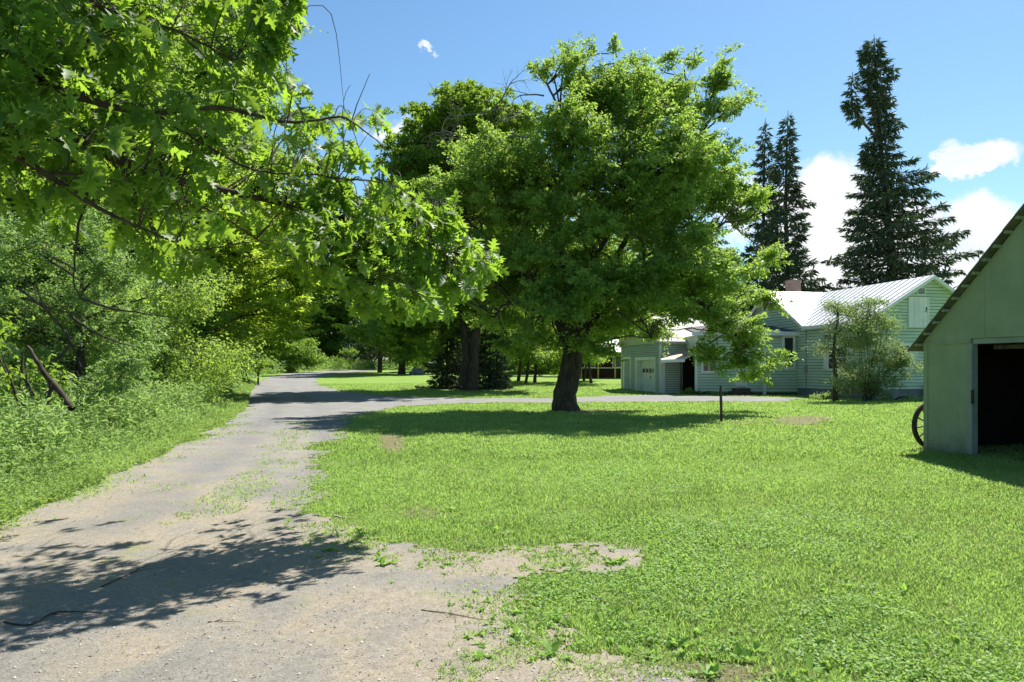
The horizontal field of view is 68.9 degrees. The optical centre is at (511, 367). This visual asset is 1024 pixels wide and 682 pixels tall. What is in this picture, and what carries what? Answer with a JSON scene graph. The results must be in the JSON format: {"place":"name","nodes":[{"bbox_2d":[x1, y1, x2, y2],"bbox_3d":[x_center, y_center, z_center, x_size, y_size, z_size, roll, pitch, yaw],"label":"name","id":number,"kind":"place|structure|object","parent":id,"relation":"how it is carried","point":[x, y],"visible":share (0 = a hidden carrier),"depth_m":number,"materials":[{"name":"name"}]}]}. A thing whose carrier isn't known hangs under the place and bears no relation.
{"place":"outdoors","nodes":[
{"label":"outdoors","id":0,"kind":"place"},
{"bbox_2d":[337,150,411,372],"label":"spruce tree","id":1,"kind":"object","parent":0,"point":[378,356],"visible":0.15,"depth_m":91.75,"materials":[{"name":"green plant"}]},
{"bbox_2d":[0,369,799,681],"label":"driveway","id":2,"kind":"structure","parent":0,"point":[178,565],"depth_m":5.57,"materials":[{"name":"grey gravel"}]},
{"bbox_2d":[3,611,101,625],"bbox_3d":[-2.936,1.593,4.780,0.533,0.021,0.184,0,0,-34],"label":"fallen twig","id":3,"kind":"object","parent":2,"relation":"on","point":[7,622],"visible":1,"depth_m":4.72,"materials":[{"name":"brown wood"}]},
{"bbox_2d":[101,564,148,586],"bbox_3d":[-2.926,1.596,5.749,0.101,0.021,0.577,0,0,7],"label":"fallen twig","id":4,"kind":"object","parent":2,"relation":"on","point":[123,576],"visible":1,"depth_m":5.70,"materials":[{"name":"brown wood"}]},
{"bbox_2d":[0,408,692,681],"bbox_3d":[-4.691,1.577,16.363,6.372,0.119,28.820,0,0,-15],"label":"grass tufts","id":5,"kind":"object","parent":2,"relation":"on","point":[467,651],"visible":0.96,"depth_m":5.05,"materials":[{"name":"green plant"}]},
{"bbox_2d":[0,486,695,681],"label":"pebbles","id":6,"kind":"object","parent":2,"relation":"on","point":[379,679],"visible":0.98,"depth_m":4.63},
{"bbox_2d":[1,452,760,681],"bbox_3d":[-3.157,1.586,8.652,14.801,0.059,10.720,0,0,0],"label":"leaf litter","id":7,"kind":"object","parent":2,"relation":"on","point":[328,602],"visible":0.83,"depth_m":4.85,"materials":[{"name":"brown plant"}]},
{"bbox_2d":[421,609,488,620],"bbox_3d":[-0.369,1.576,4.723,0.536,0.018,0.089,0,0,29],"label":"fallen twig","id":8,"kind":"object","parent":2,"relation":"on","point":[450,613],"visible":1,"depth_m":4.78,"materials":[{"name":"brown wood"}]},
{"bbox_2d":[0,367,1023,681],"bbox_3d":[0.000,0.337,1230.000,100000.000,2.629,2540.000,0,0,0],"label":"ground","id":9,"kind":"structure","parent":0,"point":[384,377],"depth_m":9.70,"materials":[{"name":"green plant"}]},
{"bbox_2d":[0,302,80,426],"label":"wild shrub","id":10,"kind":"object","parent":9,"relation":"on","point":[8,375],"visible":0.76,"depth_m":13.49,"materials":[{"name":"green plant"}]},
{"bbox_2d":[0,0,135,399],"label":"tall tree","id":11,"kind":"object","parent":9,"relation":"on","point":[35,174],"visible":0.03,"depth_m":29.90,"materials":[{"name":"green plant"}]},
{"bbox_2d":[0,200,179,410],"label":"willow tree","id":12,"kind":"object","parent":9,"relation":"on","point":[93,353],"visible":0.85,"depth_m":16.66,"materials":[{"name":"green plant"}]},
{"bbox_2d":[0,376,235,470],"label":"tall stalks","id":13,"kind":"object","parent":9,"relation":"on","point":[43,416],"visible":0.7,"depth_m":14.02,"materials":[{"name":"green plant"}]},
{"bbox_2d":[20,345,74,410],"bbox_3d":[-8.329,0.181,13.291,1.212,1.182,0.346,0,0,19],"label":"fallen branch","id":14,"kind":"object","parent":13,"relation":"on","point":[59,391],"visible":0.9,"depth_m":13.27,"materials":[{"name":"brown wood"}]},
{"bbox_2d":[0,373,254,500],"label":"roadside weeds","id":15,"kind":"object","parent":9,"relation":"on","point":[66,457],"visible":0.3,"depth_m":13.18,"materials":[{"name":"green plant"}]},
{"bbox_2d":[0,381,256,522],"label":"verge grass","id":16,"kind":"structure","parent":9,"relation":"on","point":[96,474],"depth_m":11.29,"materials":[{"name":"green plant"}]},
{"bbox_2d":[0,0,278,392],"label":"tall tree","id":17,"kind":"object","parent":9,"relation":"on","point":[179,61],"visible":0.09,"depth_m":34.51,"materials":[{"name":"green plant"}]},
{"bbox_2d":[71,256,276,404],"bbox_3d":[-12.451,-1.221,27.201,6.289,6.089,7.652,0,0,42],"label":"broadleaf tree","id":18,"kind":"object","parent":9,"relation":"on","point":[193,301],"visible":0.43,"depth_m":26.88,"materials":[{"name":"green plant"}]},
{"bbox_2d":[149,306,258,379],"bbox_3d":[-14.530,-0.656,34.511,5.233,4.529,4.766,0,0,0],"label":"leafy shrub","id":19,"kind":"object","parent":9,"relation":"on","point":[204,336],"visible":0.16,"depth_m":33.98,"materials":[{"name":"green plant"}]},
{"bbox_2d":[106,0,328,350],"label":"tall tree","id":20,"kind":"object","parent":9,"relation":"on","point":[231,43],"visible":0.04,"depth_m":58.46,"materials":[{"name":"green plant"}]},
{"bbox_2d":[187,359,250,393],"bbox_3d":[-12.068,0.599,29.524,1.888,2.053,3.252,0,0,37],"label":"leafy shrub","id":21,"kind":"object","parent":9,"relation":"on","point":[232,378],"visible":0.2,"depth_m":30.08,"materials":[{"name":"green plant"}]},
{"bbox_2d":[119,169,345,374],"bbox_3d":[-14.134,-4.709,37.477,12.652,12.671,11.393,0,0,0],"label":"maple tree","id":22,"kind":"object","parent":9,"relation":"on","point":[289,303],"visible":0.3,"depth_m":36.29,"materials":[{"name":"green plant"}]},
{"bbox_2d":[198,340,278,381],"bbox_3d":[-21.535,-0.774,57.719,6.748,4.243,4.305,0,0,0],"label":"leafy shrub","id":23,"kind":"object","parent":9,"relation":"on","point":[266,362],"visible":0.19,"depth_m":57.85,"materials":[{"name":"green plant"}]},
{"bbox_2d":[0,0,508,328],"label":"oak tree","id":24,"kind":"object","parent":9,"relation":"on","point":[352,266],"visible":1,"depth_m":6.33,"materials":[{"name":"green plant"}]},
{"bbox_2d":[264,254,315,359],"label":"woodland tree","id":25,"kind":"object","parent":9,"relation":"on","point":[292,325],"depth_m":110.64,"materials":[{"name":"green plant"}]},
{"bbox_2d":[266,337,330,372],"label":"leafy shrub","id":26,"kind":"object","parent":9,"relation":"on","point":[300,354],"visible":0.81,"depth_m":90.77,"materials":[{"name":"green plant"}]},
{"bbox_2d":[288,275,375,366],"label":"woodland tree","id":27,"kind":"object","parent":9,"relation":"on","point":[334,306],"visible":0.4,"depth_m":115.21,"materials":[{"name":"green plant"}]},
{"bbox_2d":[330,347,361,369],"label":"leafy shrub","id":28,"kind":"object","parent":9,"relation":"on","point":[348,351],"visible":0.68,"depth_m":103.74,"materials":[{"name":"green plant"}]},
{"bbox_2d":[322,239,396,367],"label":"woodland tree","id":29,"kind":"object","parent":9,"relation":"on","point":[372,344],"visible":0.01,"depth_m":120.40,"materials":[{"name":"green plant"}]},
{"bbox_2d":[234,358,532,377],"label":"tall grass","id":30,"kind":"structure","parent":9,"relation":"on","point":[328,366],"depth_m":103.08,"materials":[{"name":"green plant"}]},
{"bbox_2d":[335,293,455,373],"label":"shade tree","id":31,"kind":"object","parent":9,"relation":"on","point":[373,331],"visible":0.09,"depth_m":85.55,"materials":[{"name":"green plant"}]},
{"bbox_2d":[409,368,424,374],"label":"boulder","id":32,"kind":"object","parent":9,"relation":"on","point":[416,371],"visible":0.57,"depth_m":83.49,"materials":[{"name":"grey stone"}]},
{"bbox_2d":[409,354,455,369],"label":"leafy shrub","id":33,"kind":"object","parent":9,"relation":"on","point":[424,362],"visible":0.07,"depth_m":98.55,"materials":[{"name":"green plant"}]},
{"bbox_2d":[415,332,461,388],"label":"young spruce","id":34,"kind":"object","parent":9,"relation":"on","point":[446,379],"visible":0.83,"depth_m":52.53,"materials":[{"name":"green plant"}]},
{"bbox_2d":[436,306,483,370],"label":"woodland tree","id":35,"kind":"object","parent":9,"relation":"on","point":[458,342],"visible":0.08,"depth_m":98.11,"materials":[{"name":"green plant"}]},
{"bbox_2d":[364,77,573,390],"bbox_3d":[-3.068,-8.996,51.569,15.948,21.281,15.283,0,0,-20],"label":"maple tree","id":36,"kind":"object","parent":9,"relation":"on","point":[411,156],"visible":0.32,"depth_m":47.73,"materials":[{"name":"green plant"}]},
{"bbox_2d":[457,328,515,389],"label":"young spruce","id":37,"kind":"object","parent":9,"relation":"on","point":[492,370],"visible":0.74,"depth_m":51.80,"materials":[{"name":"green plant"}]},
{"bbox_2d":[2,463,1023,681],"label":"plantain weeds","id":38,"kind":"object","parent":9,"relation":"on","point":[714,667],"visible":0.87,"depth_m":4.61,"materials":[{"name":"green plant"}]},
{"bbox_2d":[481,319,548,380],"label":"young tree","id":39,"kind":"object","parent":9,"relation":"on","point":[519,371],"depth_m":65.95,"materials":[{"name":"green plant"}]},
{"bbox_2d":[480,274,567,373],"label":"woodland tree","id":40,"kind":"object","parent":9,"relation":"on","point":[532,371],"depth_m":90.97,"materials":[{"name":"green plant"}]},
{"bbox_2d":[26,420,1023,681],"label":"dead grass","id":41,"kind":"structure","parent":9,"relation":"on","point":[754,550],"depth_m":6.94,"materials":[{"name":"plant"}]},
{"bbox_2d":[497,306,562,383],"bbox_3d":[1.130,-2.424,60.249,5.936,7.876,6.577,0,0,-34],"label":"young tree","id":42,"kind":"object","parent":9,"relation":"on","point":[534,355],"visible":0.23,"depth_m":59.42,"materials":[{"name":"green plant"}]},
{"bbox_2d":[504,325,562,382],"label":"young tree","id":43,"kind":"object","parent":9,"relation":"on","point":[535,373],"visible":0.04,"depth_m":62.71,"materials":[{"name":"green plant"}]},
{"bbox_2d":[508,356,561,376],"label":"leafy shrub","id":44,"kind":"object","parent":9,"relation":"on","point":[556,363],"visible":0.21,"depth_m":77.24,"materials":[{"name":"green plant"}]},
{"bbox_2d":[57,440,1023,681],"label":"clover patch","id":45,"kind":"object","parent":9,"relation":"on","point":[852,655],"visible":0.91,"depth_m":5.23,"materials":[{"name":"green plant"}]},
{"bbox_2d":[552,298,617,382],"bbox_3d":[6.337,-2.462,60.776,5.936,7.876,6.577,0,0,-11],"label":"young tree","id":46,"kind":"object","parent":9,"relation":"on","point":[585,359],"visible":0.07,"depth_m":60.86,"materials":[{"name":"green plant"}]},
{"bbox_2d":[582,344,611,380],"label":"young tree","id":47,"kind":"object","parent":9,"relation":"on","point":[597,362],"visible":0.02,"depth_m":65.89,"materials":[{"name":"green plant"}]},
{"bbox_2d":[580,339,620,378],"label":"porch house","id":48,"kind":"structure","parent":9,"relation":"on","point":[609,369],"depth_m":73.80,"materials":[{"name":"brown wood"}]},
{"bbox_2d":[612,356,620,366],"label":"window","id":49,"kind":"structure","parent":48,"relation":"in","point":[618,364],"depth_m":73.68,"materials":[{"name":"white paint"}]},
{"bbox_2d":[566,218,636,338],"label":"woodland tree","id":50,"kind":"object","parent":9,"relation":"on","point":[602,261],"depth_m":102.02,"materials":[{"name":"green plant"}]},
{"bbox_2d":[405,31,802,411],"bbox_3d":[3.287,-5.578,26.908,15.200,14.718,10.559,0,0,0],"label":"broadleaf tree","id":51,"kind":"object","parent":9,"relation":"on","point":[664,186],"visible":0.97,"depth_m":25.40,"materials":[{"name":"green plant"}]},
{"bbox_2d":[614,296,683,338],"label":"woodland tree","id":52,"kind":"object","parent":9,"relation":"on","point":[642,308],"visible":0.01,"depth_m":93.12,"materials":[{"name":"green plant"}]},
{"bbox_2d":[616,316,745,393],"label":"garage","id":53,"kind":"structure","parent":9,"relation":"on","point":[646,366],"depth_m":46.56,"materials":[{"name":"grey paint"}]},
{"bbox_2d":[642,360,653,391],"bbox_3d":[8.934,0.545,48.209,0.080,2.050,3.000,0,0,-12],"label":"garage door","id":54,"kind":"structure","parent":53,"relation":"in","point":[647,365],"depth_m":48.52,"materials":[{"name":"green paint"}]},
{"bbox_2d":[682,350,694,392],"bbox_3d":[11.287,0.240,46.132,1.620,2.680,0.012,0,0,-12],"label":"dark doorway","id":55,"kind":"structure","parent":53,"relation":"in","point":[688,372],"depth_m":46.04,"materials":[{"name":"brown wood"}]},
{"bbox_2d":[656,232,736,316],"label":"woodland tree","id":56,"kind":"object","parent":9,"relation":"on","point":[706,300],"visible":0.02,"depth_m":88.94,"materials":[{"name":"green plant"}]},
{"bbox_2d":[681,387,722,394],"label":"leafy shrub","id":57,"kind":"object","parent":9,"relation":"on","point":[689,390],"visible":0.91,"depth_m":43.22,"materials":[{"name":"green plant"}]},
{"bbox_2d":[719,386,722,421],"bbox_3d":[6.164,1.093,21.998,0.113,1.112,0.087,0,0,0],"label":"wooden post","id":58,"kind":"object","parent":9,"relation":"on","point":[721,405],"visible":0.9,"depth_m":21.97,"materials":[{"name":"brown wood"}]},
{"bbox_2d":[719,279,754,316],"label":"woodland tree","id":59,"kind":"object","parent":9,"relation":"on","point":[743,310],"visible":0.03,"depth_m":95.97,"materials":[{"name":"green plant"}]},
{"bbox_2d":[734,118,790,317],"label":"spruce tree","id":60,"kind":"object","parent":9,"relation":"on","point":[762,157],"visible":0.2,"depth_m":69.69,"materials":[{"name":"green plant"}]},
{"bbox_2d":[746,113,834,306],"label":"spruce tree","id":61,"kind":"object","parent":9,"relation":"on","point":[797,258],"visible":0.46,"depth_m":65.38,"materials":[{"name":"green plant"}]},
{"bbox_2d":[685,275,954,398],"bbox_3d":[17.369,-1.870,44.761,13.888,7.540,14.260,0,0,-12],"label":"farmhouse","id":62,"kind":"object","parent":9,"relation":"on","point":[919,302],"visible":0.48,"depth_m":42.87,"materials":[{"name":"green paint"}]},
{"bbox_2d":[701,346,716,372],"bbox_3d":[11.591,-0.471,43.915,0.936,1.560,0.130,0,0,-1],"label":"window","id":63,"kind":"structure","parent":62,"relation":"in","point":[704,369],"depth_m":43.90,"materials":[{"name":"white paint"}]},
{"bbox_2d":[735,353,746,387],"bbox_3d":[13.505,0.100,43.993,0.704,2.200,0.122,0,0,0],"label":"porch door","id":64,"kind":"structure","parent":62,"relation":"in","point":[740,383],"depth_m":43.99,"materials":[{"name":"white paint"}]},
{"bbox_2d":[782,336,795,368],"bbox_3d":[16.314,-0.911,44.033,0.789,1.977,0.130,0,0,-1],"label":"window","id":65,"kind":"structure","parent":62,"relation":"in","point":[788,342],"depth_m":44.00,"materials":[{"name":"white paint"}]},
{"bbox_2d":[827,344,848,370],"bbox_3d":[17.581,-0.535,40.267,0.130,1.430,1.810,0,0,-12],"label":"window","id":66,"kind":"structure","parent":62,"relation":"in","point":[829,358],"depth_m":40.38,"materials":[{"name":"white paint"}]},
{"bbox_2d":[892,343,911,369],"bbox_3d":[20.015,-0.576,38.335,1.105,1.357,0.130,0,0,-12],"label":"window","id":67,"kind":"structure","parent":62,"relation":"in","point":[907,345],"depth_m":38.35,"materials":[{"name":"white paint"}]},
{"bbox_2d":[910,298,927,325],"bbox_3d":[20.986,-2.866,38.540,1.064,1.433,0.095,0,0,-12],"label":"attic door","id":68,"kind":"structure","parent":62,"relation":"in","point":[918,306],"depth_m":38.52,"materials":[{"name":"white paint"}]},
{"bbox_2d":[809,391,831,399],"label":"leafy shrub","id":69,"kind":"object","parent":9,"relation":"on","point":[825,396],"visible":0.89,"depth_m":37.02,"materials":[{"name":"green plant"}]},
{"bbox_2d":[801,296,863,400],"bbox_3d":[15.728,-1.033,35.933,3.072,5.330,3.047,0,0,0],"label":"tree","id":70,"kind":"object","parent":9,"relation":"on","point":[830,305],"visible":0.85,"depth_m":35.84,"materials":[{"name":"green plant"}]},
{"bbox_2d":[820,293,922,400],"bbox_3d":[17.263,-0.978,35.409,4.488,5.174,4.229,0,0,34],"label":"lilac bush","id":71,"kind":"object","parent":9,"relation":"on","point":[866,335],"visible":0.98,"depth_m":35.23,"materials":[{"name":"green plant"}]},
{"bbox_2d":[875,393,922,400],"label":"leafy shrub","id":72,"kind":"object","parent":9,"relation":"on","point":[906,397],"visible":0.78,"depth_m":36.49,"materials":[{"name":"green plant"}]},
{"bbox_2d":[819,37,984,290],"bbox_3d":[31.709,-13.208,61.531,13.150,28.944,13.213,0,0,0],"label":"spruce tree","id":73,"kind":"object","parent":9,"relation":"on","point":[885,245],"visible":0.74,"depth_m":61.11,"materials":[{"name":"green plant"}]},
{"bbox_2d":[912,403,922,446],"bbox_3d":[8.295,1.130,14.761,0.940,0.940,0.200,0,0,-17],"label":"wagon wheel","id":74,"kind":"object","parent":9,"relation":"on","point":[916,435],"visible":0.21,"depth_m":14.63,"materials":[{"name":"brown wood"}]},
{"bbox_2d":[907,204,1023,459],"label":"garden shed","id":75,"kind":"structure","parent":9,"relation":"on","point":[969,342],"depth_m":13.80,"materials":[{"name":"green paint"}]},
{"bbox_2d":[10,0,1023,361],"label":"sky","id":76,"kind":"structure","parent":0,"point":[959,90],"materials":[{"name":"blue"}]},
{"bbox_2d":[128,383,1023,459],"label":"lawn grass","id":77,"kind":"structure","parent":0,"point":[899,423],"depth_m":19.34,"materials":[{"name":"green plant"}]}
]}

